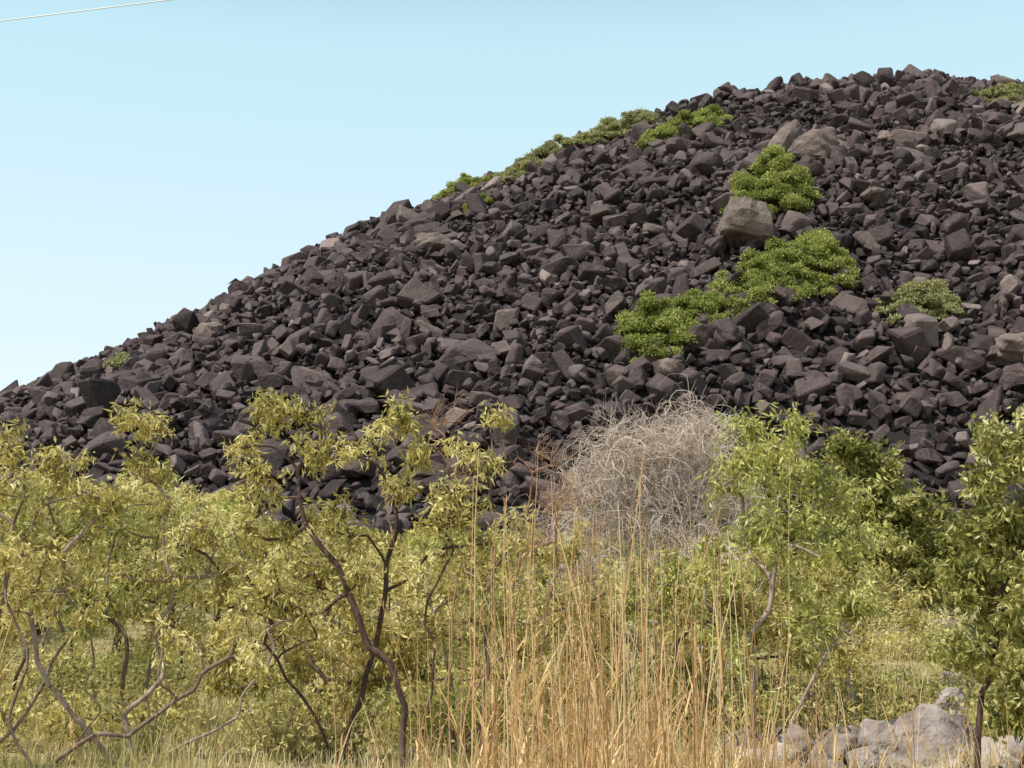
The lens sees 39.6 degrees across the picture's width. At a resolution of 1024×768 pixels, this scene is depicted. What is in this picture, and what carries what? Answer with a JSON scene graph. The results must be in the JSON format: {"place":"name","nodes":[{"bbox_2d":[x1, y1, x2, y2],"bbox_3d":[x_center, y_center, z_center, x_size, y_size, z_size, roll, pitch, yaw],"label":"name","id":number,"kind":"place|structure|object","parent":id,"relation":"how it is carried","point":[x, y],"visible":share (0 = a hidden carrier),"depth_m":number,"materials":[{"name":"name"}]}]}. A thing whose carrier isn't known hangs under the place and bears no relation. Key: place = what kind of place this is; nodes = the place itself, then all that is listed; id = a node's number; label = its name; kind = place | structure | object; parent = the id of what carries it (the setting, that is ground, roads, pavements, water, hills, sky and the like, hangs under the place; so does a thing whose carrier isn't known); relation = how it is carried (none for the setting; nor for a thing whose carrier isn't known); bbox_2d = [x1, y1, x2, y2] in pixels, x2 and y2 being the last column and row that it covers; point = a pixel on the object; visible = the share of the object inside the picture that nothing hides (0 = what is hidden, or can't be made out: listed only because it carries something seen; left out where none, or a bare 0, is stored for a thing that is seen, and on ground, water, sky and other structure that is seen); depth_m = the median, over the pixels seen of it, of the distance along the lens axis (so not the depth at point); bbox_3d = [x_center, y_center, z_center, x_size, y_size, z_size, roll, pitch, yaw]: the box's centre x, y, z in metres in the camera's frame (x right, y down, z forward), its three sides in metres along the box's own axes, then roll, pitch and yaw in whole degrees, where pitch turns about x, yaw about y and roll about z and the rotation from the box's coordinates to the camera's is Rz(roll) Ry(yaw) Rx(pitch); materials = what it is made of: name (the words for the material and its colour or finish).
{"place":"outdoors","nodes":[
{"label":"outdoors","id":0,"kind":"place"},
{"bbox_2d":[0,496,45,765],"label":"tall dry grass","id":1,"kind":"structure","parent":0,"point":[10,584],"depth_m":7.22,"materials":[{"name":"beige plant"}]},
{"bbox_2d":[0,0,169,21],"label":"power line","id":2,"kind":"object","parent":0,"point":[83,10],"visible":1,"depth_m":30.14,"materials":[{"name":"silver metal"}]},
{"bbox_2d":[217,634,565,767],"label":"tall dry grass","id":3,"kind":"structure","parent":0,"point":[375,741],"depth_m":7.75,"materials":[{"name":"beige plant"}]},
{"bbox_2d":[0,96,1023,767],"bbox_3d":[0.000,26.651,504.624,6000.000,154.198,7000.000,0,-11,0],"label":"ground","id":4,"kind":"structure","parent":0,"point":[874,424],"depth_m":217.32,"materials":[{"name":"soil"}]},
{"bbox_2d":[0,512,26,642],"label":"gum tree","id":5,"kind":"object","parent":4,"relation":"on","point":[10,515],"visible":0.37,"depth_m":29.87,"materials":[{"name":"green plant"}]},
{"bbox_2d":[0,463,41,654],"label":"gum tree","id":6,"kind":"object","parent":4,"relation":"on","point":[26,632],"visible":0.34,"depth_m":29.05,"materials":[{"name":"green plant"}]},
{"bbox_2d":[0,414,108,742],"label":"gum tree","id":7,"kind":"object","parent":4,"relation":"on","point":[10,455],"visible":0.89,"depth_m":21.94,"materials":[{"name":"green plant"}]},
{"bbox_2d":[0,475,129,690],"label":"gum tree","id":8,"kind":"object","parent":4,"relation":"on","point":[63,582],"visible":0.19,"depth_m":32.76,"materials":[{"name":"green plant"}]},
{"bbox_2d":[0,468,130,675],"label":"gum tree","id":9,"kind":"object","parent":4,"relation":"on","point":[47,630],"visible":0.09,"depth_m":41.91,"materials":[{"name":"green plant"}]},
{"bbox_2d":[0,462,213,722],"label":"gum tree","id":10,"kind":"object","parent":4,"relation":"on","point":[79,526],"visible":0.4,"depth_m":27.44,"materials":[{"name":"green plant"}]},
{"bbox_2d":[51,511,169,688],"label":"gum tree","id":11,"kind":"object","parent":4,"relation":"on","point":[92,564],"visible":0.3,"depth_m":37.23,"materials":[{"name":"green plant"}]},
{"bbox_2d":[0,528,284,767],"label":"gum tree","id":12,"kind":"object","parent":4,"relation":"on","point":[13,553],"visible":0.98,"depth_m":20.73,"materials":[{"name":"green plant"}]},
{"bbox_2d":[66,473,234,709],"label":"gum tree","id":13,"kind":"object","parent":4,"relation":"on","point":[191,623],"visible":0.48,"depth_m":28.61,"materials":[{"name":"green plant"}]},
{"bbox_2d":[0,397,329,764],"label":"gum tree","id":14,"kind":"object","parent":4,"relation":"on","point":[112,498],"visible":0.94,"depth_m":21.81,"materials":[{"name":"green plant"}]},
{"bbox_2d":[77,503,275,676],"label":"gum tree","id":15,"kind":"object","parent":4,"relation":"on","point":[228,541],"visible":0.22,"depth_m":40.83,"materials":[{"name":"green plant"}]},
{"bbox_2d":[140,477,264,679],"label":"gum tree","id":16,"kind":"object","parent":4,"relation":"on","point":[190,496],"visible":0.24,"depth_m":40.78,"materials":[{"name":"green plant"}]},
{"bbox_2d":[178,555,332,731],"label":"gum tree","id":17,"kind":"object","parent":4,"relation":"on","point":[295,671],"visible":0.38,"depth_m":27.64,"materials":[{"name":"green plant"}]},
{"bbox_2d":[68,692,461,767],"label":"tall dry grass","id":18,"kind":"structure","parent":4,"relation":"on","point":[71,732],"depth_m":8.30,"materials":[{"name":"beige plant"}]},
{"bbox_2d":[178,525,355,658],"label":"gum tree","id":19,"kind":"object","parent":4,"relation":"on","point":[307,549],"visible":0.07,"depth_m":44.69,"materials":[{"name":"green plant"}]},
{"bbox_2d":[206,527,393,736],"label":"gum tree","id":20,"kind":"object","parent":4,"relation":"on","point":[323,571],"visible":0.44,"depth_m":27.05,"materials":[{"name":"green plant"}]},
{"bbox_2d":[152,387,483,767],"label":"gum tree","id":21,"kind":"object","parent":4,"relation":"on","point":[270,413],"visible":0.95,"depth_m":21.94,"materials":[{"name":"green plant"}]},
{"bbox_2d":[193,385,507,764],"bbox_3d":[-2.435,2.983,22.024,4.753,6.128,1.661,0,-11,0],"label":"gum tree","id":22,"kind":"object","parent":4,"relation":"on","point":[417,457],"visible":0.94,"depth_m":22.10,"materials":[{"name":"green plant"}]},
{"bbox_2d":[278,503,479,714],"bbox_3d":[-2.899,4.948,30.762,4.410,4.938,2.975,0,-11,0],"label":"gum tree","id":23,"kind":"object","parent":4,"relation":"on","point":[324,663],"visible":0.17,"depth_m":30.72,"materials":[{"name":"green plant"}]},
{"bbox_2d":[275,541,509,738],"bbox_3d":[-2.241,4.741,26.221,2.855,3.752,3.548,-10,-15,41],"label":"gum tree","id":24,"kind":"object","parent":4,"relation":"on","point":[354,642],"visible":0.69,"depth_m":26.10,"materials":[{"name":"green plant"}]},
{"bbox_2d":[370,543,502,656],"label":"gum tree","id":25,"kind":"object","parent":4,"relation":"on","point":[467,587],"visible":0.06,"depth_m":42.57,"materials":[{"name":"green plant"}]},
{"bbox_2d":[332,529,561,706],"bbox_3d":[-1.276,4.752,27.087,4.458,4.182,2.838,0,-11,0],"label":"gum tree","id":26,"kind":"object","parent":4,"relation":"on","point":[544,572],"visible":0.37,"depth_m":27.16,"materials":[{"name":"green plant"}]},
{"bbox_2d":[391,531,562,675],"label":"gum tree","id":27,"kind":"object","parent":4,"relation":"on","point":[436,603],"visible":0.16,"depth_m":38.06,"materials":[{"name":"green plant"}]},
{"bbox_2d":[444,534,538,668],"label":"gum tree","id":28,"kind":"object","parent":4,"relation":"on","point":[511,563],"visible":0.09,"depth_m":37.93,"materials":[{"name":"green plant"}]},
{"bbox_2d":[416,383,585,756],"bbox_3d":[-0.223,3.047,23.890,2.986,6.438,1.451,-2,-11,8],"label":"bare sapling","id":29,"kind":"object","parent":4,"relation":"on","point":[458,473],"visible":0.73,"depth_m":24.04,"materials":[{"name":"plant"}]},
{"bbox_2d":[1,490,1015,566],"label":"distant trees","id":30,"kind":"object","parent":4,"relation":"on","point":[223,507],"visible":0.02,"depth_m":119.46,"materials":[{"name":"green plant"}]},
{"bbox_2d":[0,64,1023,547],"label":"black boulder hillside","id":31,"kind":"structure","parent":4,"relation":"on","point":[242,330],"depth_m":254.00,"materials":[{"name":"stone"}]},
{"bbox_2d":[102,352,130,370],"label":"hill shrub","id":32,"kind":"object","parent":31,"relation":"on","point":[122,357],"visible":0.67,"depth_m":288.07,"materials":[{"name":"green plant"}]},
{"bbox_2d":[431,171,504,200],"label":"hill shrub","id":33,"kind":"object","parent":31,"relation":"on","point":[470,180],"visible":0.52,"depth_m":350.83,"materials":[{"name":"green plant"}]},
{"bbox_2d":[462,191,494,211],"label":"hill shrub","id":34,"kind":"object","parent":31,"relation":"on","point":[488,199],"visible":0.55,"depth_m":324.62,"materials":[{"name":"green plant"}]},
{"bbox_2d":[493,133,580,184],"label":"hill shrub","id":35,"kind":"object","parent":31,"relation":"on","point":[536,155],"visible":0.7,"depth_m":349.48,"materials":[{"name":"green plant"}]},
{"bbox_2d":[571,108,664,146],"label":"hill shrub","id":36,"kind":"object","parent":31,"relation":"on","point":[608,128],"visible":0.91,"depth_m":356.24,"materials":[{"name":"green plant"}]},
{"bbox_2d":[613,288,729,364],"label":"hill shrub","id":37,"kind":"object","parent":31,"relation":"on","point":[672,322],"visible":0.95,"depth_m":236.16,"materials":[{"name":"green plant"}]},
{"bbox_2d":[635,103,733,148],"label":"hill shrub","id":38,"kind":"object","parent":31,"relation":"on","point":[711,113],"visible":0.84,"depth_m":339.22,"materials":[{"name":"green plant"}]},
{"bbox_2d":[719,143,822,215],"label":"hill shrub","id":39,"kind":"object","parent":31,"relation":"on","point":[781,177],"visible":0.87,"depth_m":280.15,"materials":[{"name":"green plant"}]},
{"bbox_2d":[865,278,966,324],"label":"hill shrub","id":40,"kind":"object","parent":31,"relation":"on","point":[936,296],"visible":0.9,"depth_m":241.05,"materials":[{"name":"green plant"}]},
{"bbox_2d":[970,81,1023,103],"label":"hill shrub","id":41,"kind":"object","parent":31,"relation":"on","point":[1013,91],"visible":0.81,"depth_m":343.79,"materials":[{"name":"green plant"}]},
{"bbox_2d":[0,597,1023,765],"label":"understorey shrubs","id":42,"kind":"object","parent":4,"relation":"on","point":[58,678],"visible":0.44,"depth_m":26.49,"materials":[{"name":"green plant"}]},
{"bbox_2d":[0,614,1023,767],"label":"meadow grass","id":43,"kind":"structure","parent":4,"relation":"on","point":[193,754],"depth_m":23.20,"materials":[{"name":"plant"}]},
{"bbox_2d":[0,489,1023,657],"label":"distant trees","id":44,"kind":"object","parent":4,"relation":"on","point":[379,544],"visible":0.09,"depth_m":58.16,"materials":[{"name":"green plant"}]},
{"bbox_2d":[450,400,618,762],"bbox_3d":[0.346,3.195,23.410,2.792,6.071,1.540,0,-11,0],"label":"gum tree","id":45,"kind":"object","parent":4,"relation":"on","point":[500,420],"visible":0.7,"depth_m":23.37,"materials":[{"name":"green plant"}]},
{"bbox_2d":[506,466,613,763],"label":"bare sapling","id":46,"kind":"object","parent":4,"relation":"on","point":[556,505],"visible":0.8,"depth_m":22.82,"materials":[{"name":"plant"}]},
{"bbox_2d":[502,572,628,701],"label":"gum tree","id":47,"kind":"object","parent":4,"relation":"on","point":[519,617],"visible":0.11,"depth_m":34.61,"materials":[{"name":"green plant"}]},
{"bbox_2d":[478,589,657,714],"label":"gum tree","id":48,"kind":"object","parent":4,"relation":"on","point":[607,646],"visible":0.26,"depth_m":30.66,"materials":[{"name":"green plant"}]},
{"bbox_2d":[201,488,991,546],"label":"distant trees","id":49,"kind":"object","parent":4,"relation":"on","point":[224,495],"visible":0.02,"depth_m":171.16,"materials":[{"name":"green plant"}]},
{"bbox_2d":[356,442,852,767],"bbox_3d":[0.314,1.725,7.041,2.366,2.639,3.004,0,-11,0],"label":"tall dry grass","id":50,"kind":"structure","parent":4,"relation":"on","point":[585,712],"depth_m":6.63,"materials":[{"name":"beige plant"}]},
{"bbox_2d":[540,554,668,677],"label":"gum tree","id":51,"kind":"object","parent":4,"relation":"on","point":[633,589],"visible":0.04,"depth_m":39.78,"materials":[{"name":"green plant"}]},
{"bbox_2d":[519,544,772,701],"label":"gum tree","id":52,"kind":"object","parent":4,"relation":"on","point":[548,625],"visible":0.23,"depth_m":27.46,"materials":[{"name":"green plant"}]},
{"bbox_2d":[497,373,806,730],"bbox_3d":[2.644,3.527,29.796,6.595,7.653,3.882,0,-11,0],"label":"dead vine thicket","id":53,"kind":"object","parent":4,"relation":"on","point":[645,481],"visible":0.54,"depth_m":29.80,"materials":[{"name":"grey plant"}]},
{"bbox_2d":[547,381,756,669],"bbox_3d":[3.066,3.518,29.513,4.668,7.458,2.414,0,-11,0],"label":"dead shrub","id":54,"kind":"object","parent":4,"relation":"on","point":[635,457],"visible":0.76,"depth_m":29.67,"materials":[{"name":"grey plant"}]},
{"bbox_2d":[578,547,781,750],"bbox_3d":[2.971,4.810,25.637,3.636,3.703,3.015,0,-11,0],"label":"gum tree","id":55,"kind":"object","parent":4,"relation":"on","point":[673,575],"visible":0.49,"depth_m":25.04,"materials":[{"name":"green plant"}]},
{"bbox_2d":[659,542,801,707],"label":"gum tree","id":56,"kind":"object","parent":4,"relation":"on","point":[747,602],"visible":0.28,"depth_m":26.50,"materials":[{"name":"green plant"}]},
{"bbox_2d":[658,550,853,727],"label":"gum tree","id":57,"kind":"object","parent":4,"relation":"on","point":[764,588],"visible":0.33,"depth_m":29.37,"materials":[{"name":"green plant"}]},
{"bbox_2d":[523,629,1010,767],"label":"tall dry grass","id":58,"kind":"structure","parent":4,"relation":"on","point":[775,760],"depth_m":13.68,"materials":[{"name":"beige plant"}]},
{"bbox_2d":[706,227,860,318],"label":"hill shrub","id":59,"kind":"object","parent":4,"relation":"on","point":[781,262],"visible":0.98,"depth_m":249.73,"materials":[{"name":"green plant"}]},
{"bbox_2d":[684,400,899,749],"bbox_3d":[4.303,3.105,21.922,3.390,5.883,2.064,0,-11,0],"label":"eucalyptus tree","id":60,"kind":"object","parent":4,"relation":"on","point":[851,604],"visible":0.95,"depth_m":21.84,"materials":[{"name":"green plant"}]},
{"bbox_2d":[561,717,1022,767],"bbox_3d":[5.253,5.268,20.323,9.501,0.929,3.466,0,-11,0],"label":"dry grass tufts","id":61,"kind":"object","parent":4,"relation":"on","point":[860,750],"visible":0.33,"depth_m":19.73,"materials":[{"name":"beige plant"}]},
{"bbox_2d":[745,584,851,680],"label":"gum tree","id":62,"kind":"object","parent":4,"relation":"on","point":[764,630],"visible":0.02,"depth_m":38.42,"materials":[{"name":"green plant"}]},
{"bbox_2d":[701,406,896,600],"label":"paperbark tree","id":63,"kind":"object","parent":4,"relation":"on","point":[814,520],"visible":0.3,"depth_m":55.91,"materials":[{"name":"green plant"}]},
{"bbox_2d":[760,572,879,654],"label":"gum tree","id":64,"kind":"object","parent":4,"relation":"on","point":[864,630],"visible":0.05,"depth_m":41.44,"materials":[{"name":"green plant"}]},
{"bbox_2d":[753,553,937,726],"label":"gum tree","id":65,"kind":"object","parent":4,"relation":"on","point":[907,600],"visible":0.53,"depth_m":28.78,"materials":[{"name":"green plant"}]},
{"bbox_2d":[703,704,1023,767],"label":"pale rock pile","id":66,"kind":"object","parent":4,"relation":"on","point":[953,726],"visible":0.57,"depth_m":20.52,"materials":[{"name":"stone"}]},
{"bbox_2d":[814,426,967,617],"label":"paperbark tree","id":67,"kind":"object","parent":4,"relation":"on","point":[901,508],"visible":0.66,"depth_m":59.55,"materials":[{"name":"green plant"}]},
{"bbox_2d":[930,619,1007,718],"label":"slope rocks","id":68,"kind":"object","parent":4,"relation":"on","point":[945,693],"visible":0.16,"depth_m":31.89,"materials":[{"name":"stone"}]},
{"bbox_2d":[917,403,1023,767],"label":"broadleaf tree","id":69,"kind":"object","parent":4,"relation":"on","point":[978,652],"visible":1,"depth_m":13.83,"materials":[{"name":"green plant"}]},
{"bbox_2d":[0,0,1023,390],"label":"sky","id":70,"kind":"structure","parent":0,"point":[155,157],"materials":[{"name":"blue"}]},
{"bbox_2d":[926,698,1023,767],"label":"tall dry grass","id":71,"kind":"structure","parent":0,"point":[970,763],"depth_m":13.26,"materials":[{"name":"beige plant"}]}
]}

